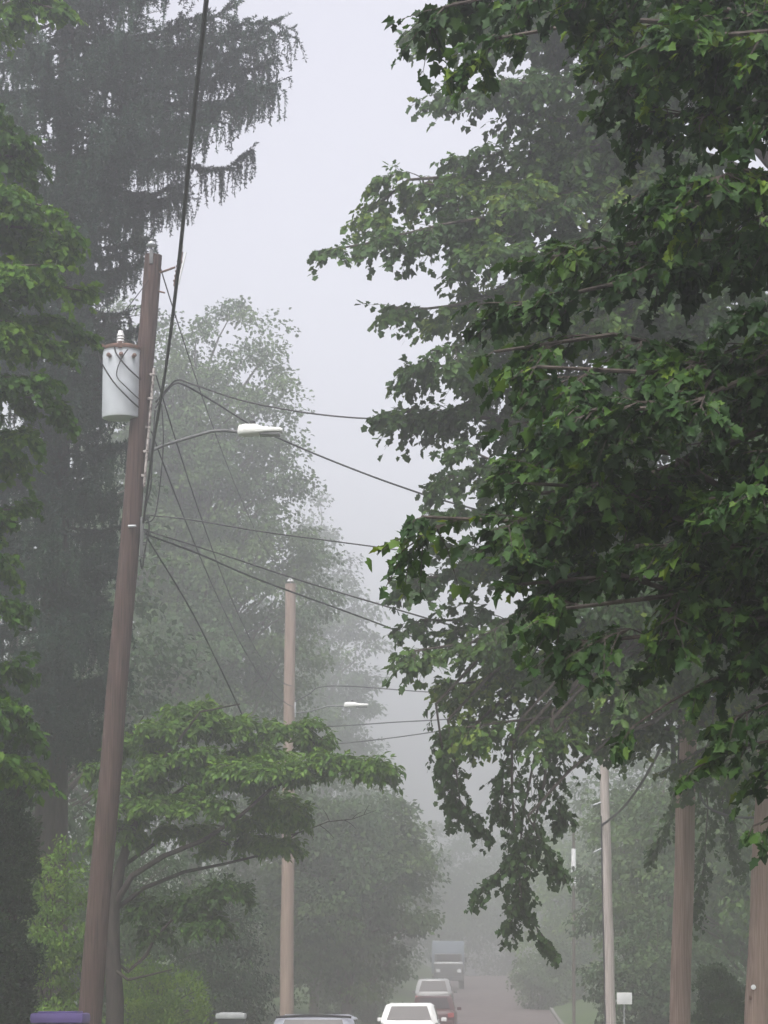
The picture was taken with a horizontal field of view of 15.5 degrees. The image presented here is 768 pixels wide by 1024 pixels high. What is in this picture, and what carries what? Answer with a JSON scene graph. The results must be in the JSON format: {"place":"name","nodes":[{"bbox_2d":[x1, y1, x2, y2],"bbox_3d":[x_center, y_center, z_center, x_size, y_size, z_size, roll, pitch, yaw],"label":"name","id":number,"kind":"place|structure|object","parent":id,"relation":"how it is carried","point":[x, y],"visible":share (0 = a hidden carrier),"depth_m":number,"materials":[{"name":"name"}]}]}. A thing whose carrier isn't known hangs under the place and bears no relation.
{"place":"outdoors","nodes":[
{"label":"outdoors","id":0,"kind":"place"},
{"bbox_2d":[0,0,767,975],"label":"sky","id":1,"kind":"structure","parent":0,"point":[346,107],"materials":[{"name":"white"}]},
{"bbox_2d":[69,859,745,1023],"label":"ground","id":2,"kind":"structure","parent":0,"point":[586,1012],"depth_m":135.01,"materials":[{"name":"green plant"}]},
{"bbox_2d":[0,696,49,1023],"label":"evergreen shrub","id":3,"kind":"object","parent":2,"relation":"on","point":[19,963],"visible":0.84,"depth_m":33.43,"materials":[{"name":"green plant"}]},
{"bbox_2d":[29,1006,56,1023],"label":"shrub","id":4,"kind":"object","parent":2,"relation":"on","point":[42,1009],"visible":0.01,"depth_m":40.73,"materials":[{"name":"green plant"}]},
{"bbox_2d":[0,0,104,806],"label":"maple tree","id":5,"kind":"object","parent":2,"relation":"on","point":[23,239],"visible":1,"depth_m":30.53,"materials":[{"name":"green plant"}]},
{"bbox_2d":[30,1011,89,1023],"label":"wheeled bin","id":6,"kind":"object","parent":2,"relation":"on","point":[60,1017],"visible":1,"depth_m":32.53,"materials":[{"name":"purple plastic"}]},
{"bbox_2d":[17,834,121,1010],"bbox_3d":[-5.269,7.114,44.891,2.017,3.962,2.181,-8,-13,40],"label":"shrub","id":7,"kind":"object","parent":2,"relation":"on","point":[62,954],"visible":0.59,"depth_m":44.68,"materials":[{"name":"green plant"}]},
{"bbox_2d":[0,423,219,1007],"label":"shade tree","id":8,"kind":"object","parent":2,"relation":"on","point":[142,608],"visible":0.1,"depth_m":65.64,"materials":[{"name":"green plant"}]},
{"bbox_2d":[4,539,270,1008],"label":"shade tree","id":9,"kind":"object","parent":2,"relation":"on","point":[225,653],"visible":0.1,"depth_m":93.68,"materials":[{"name":"green plant"}]},
{"bbox_2d":[68,843,215,1023],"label":"shrub","id":10,"kind":"object","parent":2,"relation":"on","point":[128,948],"visible":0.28,"depth_m":58.90,"materials":[{"name":"green plant"}]},
{"bbox_2d":[0,0,308,1010],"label":"spruce tree","id":11,"kind":"object","parent":2,"relation":"on","point":[132,70],"visible":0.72,"depth_m":49.12,"materials":[{"name":"green plant"}]},
{"bbox_2d":[102,955,217,1023],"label":"shrub","id":12,"kind":"object","parent":2,"relation":"on","point":[147,1010],"visible":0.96,"depth_m":50.95,"materials":[{"name":"green plant"}]},
{"bbox_2d":[78,240,282,1023],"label":"utility pole","id":13,"kind":"object","parent":2,"relation":"on","point":[128,381],"visible":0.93,"depth_m":43.39,"materials":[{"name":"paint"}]},
{"bbox_2d":[142,0,208,523],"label":"overhead wire","id":14,"kind":"object","parent":13,"relation":"attached to","point":[197,79],"visible":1,"depth_m":26.16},
{"bbox_2d":[146,536,241,714],"bbox_3d":[-2.884,2.599,48.228,0.192,2.775,10.155,-1,-10,8],"label":"overhead wire","id":15,"kind":"object","parent":13,"relation":"attached to","point":[197,623],"visible":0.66,"depth_m":46.83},
{"bbox_2d":[151,431,292,706],"bbox_3d":[-3.302,2.839,68.014,0.024,1.341,49.006,0,-10,1],"label":"overhead wire","id":16,"kind":"object","parent":13,"relation":"attached to","point":[204,566],"visible":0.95,"depth_m":53.94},
{"bbox_2d":[156,375,291,685],"bbox_3d":[-3.280,2.255,68.115,0.024,1.507,49.005,0,-10,1],"label":"overhead wire","id":17,"kind":"object","parent":13,"relation":"attached to","point":[203,523],"visible":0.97,"depth_m":52.97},
{"bbox_2d":[161,269,290,579],"bbox_3d":[-3.314,-0.776,68.641,0.022,2.410,49.003,0,-10,1],"label":"overhead wire","id":18,"kind":"object","parent":13,"relation":"attached to","point":[209,416],"visible":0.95,"depth_m":54.49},
{"bbox_2d":[147,515,460,558],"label":"overhead wire","id":19,"kind":"object","parent":13,"relation":"attached to","point":[271,532],"visible":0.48,"depth_m":43.04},
{"bbox_2d":[155,382,475,508],"bbox_3d":[0.532,-0.652,43.115,8.218,3.023,0.906,-2,-10,13],"label":"overhead wire","id":20,"kind":"object","parent":13,"relation":"attached to","point":[224,408],"visible":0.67,"depth_m":43.94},
{"bbox_2d":[155,379,485,421],"bbox_3d":[0.412,-1.108,42.594,8.236,2.252,0.359,-2,-10,13],"label":"overhead wire","id":21,"kind":"object","parent":13,"relation":"attached to","point":[166,389],"visible":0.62,"depth_m":43.23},
{"bbox_2d":[145,530,538,650],"bbox_3d":[0.388,1.473,42.595,8.258,2.678,0.563,-2,-10,13],"label":"overhead wire","id":22,"kind":"object","parent":13,"relation":"attached to","point":[291,577],"visible":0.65,"depth_m":43.29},
{"bbox_2d":[145,533,597,730],"bbox_3d":[1.101,2.808,55.690,0.758,0.742,26.588,-3,-10,19],"label":"overhead wire","id":23,"kind":"object","parent":13,"relation":"attached to","point":[187,549],"visible":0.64,"depth_m":47.02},
{"bbox_2d":[70,294,348,1000],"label":"shade tree","id":24,"kind":"object","parent":2,"relation":"on","point":[207,470],"visible":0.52,"depth_m":101.51,"materials":[{"name":"green plant"}]},
{"bbox_2d":[153,867,279,1023],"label":"shrub","id":25,"kind":"object","parent":2,"relation":"on","point":[226,968],"visible":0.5,"depth_m":64.64,"materials":[{"name":"green plant"}]},
{"bbox_2d":[215,1012,246,1023],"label":"wheeled bin","id":26,"kind":"object","parent":2,"relation":"on","point":[230,1017],"visible":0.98,"depth_m":54.74,"materials":[{"name":"grey plastic"}]},
{"bbox_2d":[77,693,406,1023],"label":"dogwood tree","id":27,"kind":"object","parent":2,"relation":"on","point":[160,756],"visible":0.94,"depth_m":44.53,"materials":[{"name":"green plant"}]},
{"bbox_2d":[194,904,319,1022],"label":"shrub","id":28,"kind":"object","parent":2,"relation":"on","point":[298,969],"visible":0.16,"depth_m":99.88,"materials":[{"name":"green plant"}]},
{"bbox_2d":[172,598,355,941],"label":"shade tree","id":29,"kind":"object","parent":2,"relation":"on","point":[332,720],"visible":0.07,"depth_m":149.43,"materials":[{"name":"green plant"}]},
{"bbox_2d":[249,489,394,860],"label":"shade tree","id":30,"kind":"object","parent":2,"relation":"on","point":[354,694],"visible":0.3,"depth_m":189.40,"materials":[{"name":"green plant"}]},
{"bbox_2d":[203,772,443,1013],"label":"shade tree","id":31,"kind":"object","parent":2,"relation":"on","point":[263,873],"visible":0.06,"depth_m":110.44,"materials":[{"name":"green plant"}]},
{"bbox_2d":[280,578,367,1015],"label":"utility pole","id":32,"kind":"object","parent":2,"relation":"on","point":[287,945],"visible":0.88,"depth_m":91.20,"materials":[{"name":"wood"}]},
{"bbox_2d":[295,698,568,726],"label":"overhead wire","id":33,"kind":"object","parent":32,"relation":"attached to","point":[399,721],"visible":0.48,"depth_m":88.14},
{"bbox_2d":[295,685,595,734],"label":"overhead wire","id":34,"kind":"object","parent":32,"relation":"attached to","point":[371,687],"visible":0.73,"depth_m":91.03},
{"bbox_2d":[297,701,609,745],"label":"overhead wire","id":35,"kind":"object","parent":32,"relation":"attached to","point":[408,735],"visible":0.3,"depth_m":85.59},
{"bbox_2d":[253,781,450,1014],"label":"shade tree","id":36,"kind":"object","parent":2,"relation":"on","point":[349,904],"visible":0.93,"depth_m":95.73,"materials":[{"name":"green plant"}]},
{"bbox_2d":[298,954,418,1023],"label":"shrub","id":37,"kind":"object","parent":2,"relation":"on","point":[367,1014],"visible":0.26,"depth_m":115.41,"materials":[{"name":"green plant"}]},
{"bbox_2d":[344,782,451,980],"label":"shade tree","id":38,"kind":"object","parent":2,"relation":"on","point":[410,942],"visible":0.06,"depth_m":163.12,"materials":[{"name":"green plant"}]},
{"bbox_2d":[394,820,508,975],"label":"shade tree","id":39,"kind":"object","parent":2,"relation":"on","point":[454,925],"visible":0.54,"depth_m":255.64,"materials":[{"name":"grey plant"}]},
{"bbox_2d":[437,820,571,975],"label":"shade tree","id":40,"kind":"object","parent":2,"relation":"on","point":[506,963],"visible":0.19,"depth_m":279.40,"materials":[{"name":"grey plant"}]},
{"bbox_2d":[307,0,767,969],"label":"maple tree","id":41,"kind":"object","parent":2,"relation":"on","point":[563,186],"visible":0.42,"depth_m":35.80,"materials":[{"name":"green plant"}]},
{"bbox_2d":[505,938,600,1009],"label":"shrub","id":42,"kind":"object","parent":2,"relation":"on","point":[545,984],"visible":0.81,"depth_m":146.96,"materials":[{"name":"green plant"}]},
{"bbox_2d":[549,1007,563,1023],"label":"kerb","id":43,"kind":"structure","parent":2,"relation":"on","point":[556,1016],"depth_m":131.48,"materials":[{"name":"concrete"}]},
{"bbox_2d":[505,815,622,974],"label":"shade tree","id":44,"kind":"object","parent":2,"relation":"on","point":[554,929],"visible":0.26,"depth_m":171.26,"materials":[{"name":"green plant"}]},
{"bbox_2d":[365,0,767,870],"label":"maple tree","id":45,"kind":"object","parent":2,"relation":"on","point":[713,54],"visible":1,"depth_m":11.66,"materials":[{"name":"green plant"}]},
{"bbox_2d":[499,786,635,940],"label":"shade tree","id":46,"kind":"object","parent":2,"relation":"on","point":[506,879],"visible":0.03,"depth_m":236.47,"materials":[{"name":"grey plant"}]},
{"bbox_2d":[571,833,575,1023],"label":"marker pole","id":47,"kind":"object","parent":2,"relation":"on","point":[573,856],"visible":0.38,"depth_m":98.81,"materials":[{"name":"grey metal"}]},
{"bbox_2d":[593,732,615,1023],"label":"utility pole","id":48,"kind":"object","parent":2,"relation":"on","point":[608,949],"visible":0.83,"depth_m":67.30,"materials":[{"name":"wood"}]},
{"bbox_2d":[617,992,631,1023],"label":"yard sign","id":49,"kind":"object","parent":2,"relation":"on","point":[624,998],"visible":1,"depth_m":68.96,"materials":[{"name":"metal"}]},
{"bbox_2d":[561,751,742,1019],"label":"shade tree","id":50,"kind":"object","parent":2,"relation":"on","point":[593,827],"visible":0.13,"depth_m":86.34,"materials":[{"name":"green plant"}]},
{"bbox_2d":[559,718,745,973],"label":"shade tree","id":51,"kind":"object","parent":2,"relation":"on","point":[639,765],"visible":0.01,"depth_m":128.90,"materials":[{"name":"green plant"}]},
{"bbox_2d":[575,910,745,1023],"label":"shrub","id":52,"kind":"object","parent":2,"relation":"on","point":[646,975],"visible":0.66,"depth_m":76.07,"materials":[{"name":"green plant"}]},
{"bbox_2d":[588,741,754,1002],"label":"shade tree","id":53,"kind":"object","parent":2,"relation":"on","point":[732,939],"visible":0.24,"depth_m":80.37,"materials":[{"name":"green plant"}]},
{"bbox_2d":[593,462,754,944],"bbox_3d":[9.354,4.865,64.052,10.097,14.543,9.600,0,-10,0],"label":"shade tree","id":54,"kind":"object","parent":2,"relation":"on","point":[742,893],"visible":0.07,"depth_m":62.82,"materials":[{"name":"green plant"}]},
{"bbox_2d":[669,531,696,1023],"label":"utility pole","id":55,"kind":"object","parent":2,"relation":"on","point":[680,972],"visible":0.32,"depth_m":40.51,"materials":[{"name":"brown wood"}]},
{"bbox_2d":[601,720,673,825],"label":"overhead wire","id":56,"kind":"object","parent":55,"relation":"attached to","point":[636,789],"visible":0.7,"depth_m":53.58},
{"bbox_2d":[690,962,745,1023],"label":"evergreen shrub","id":57,"kind":"object","parent":2,"relation":"on","point":[726,1006],"visible":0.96,"depth_m":45.08,"materials":[{"name":"green plant"}]},
{"bbox_2d":[744,684,767,1023],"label":"utility pole","id":58,"kind":"object","parent":2,"relation":"on","point":[756,1001],"visible":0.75,"depth_m":37.45,"materials":[{"name":"wood"}]},
{"bbox_2d":[450,976,557,1023],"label":"road","id":59,"kind":"structure","parent":0,"point":[484,999],"depth_m":154.52,"materials":[{"name":"grey asphalt"}]},
{"bbox_2d":[274,1014,359,1023],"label":"parked car","id":60,"kind":"object","parent":59,"relation":"on","point":[317,1019],"visible":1,"depth_m":51.33,"materials":[{"name":"silver metal"}]},
{"bbox_2d":[377,1003,446,1023],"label":"parked car","id":61,"kind":"object","parent":59,"relation":"on","point":[410,1013],"visible":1,"depth_m":84.73,"materials":[{"name":"white paint"}]},
{"bbox_2d":[412,979,456,1000],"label":"parked car","id":62,"kind":"object","parent":59,"relation":"on","point":[433,987],"visible":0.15,"depth_m":132.13,"materials":[{"name":"grey paint"}]},
{"bbox_2d":[414,996,460,1023],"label":"parked car","id":63,"kind":"object","parent":59,"relation":"on","point":[444,1006],"visible":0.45,"depth_m":106.85,"materials":[{"name":"paint"}]},
{"bbox_2d":[430,941,466,988],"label":"delivery truck","id":64,"kind":"object","parent":59,"relation":"on","point":[447,959],"visible":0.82,"depth_m":192.18,"materials":[{"name":"blue paint"}]}
]}

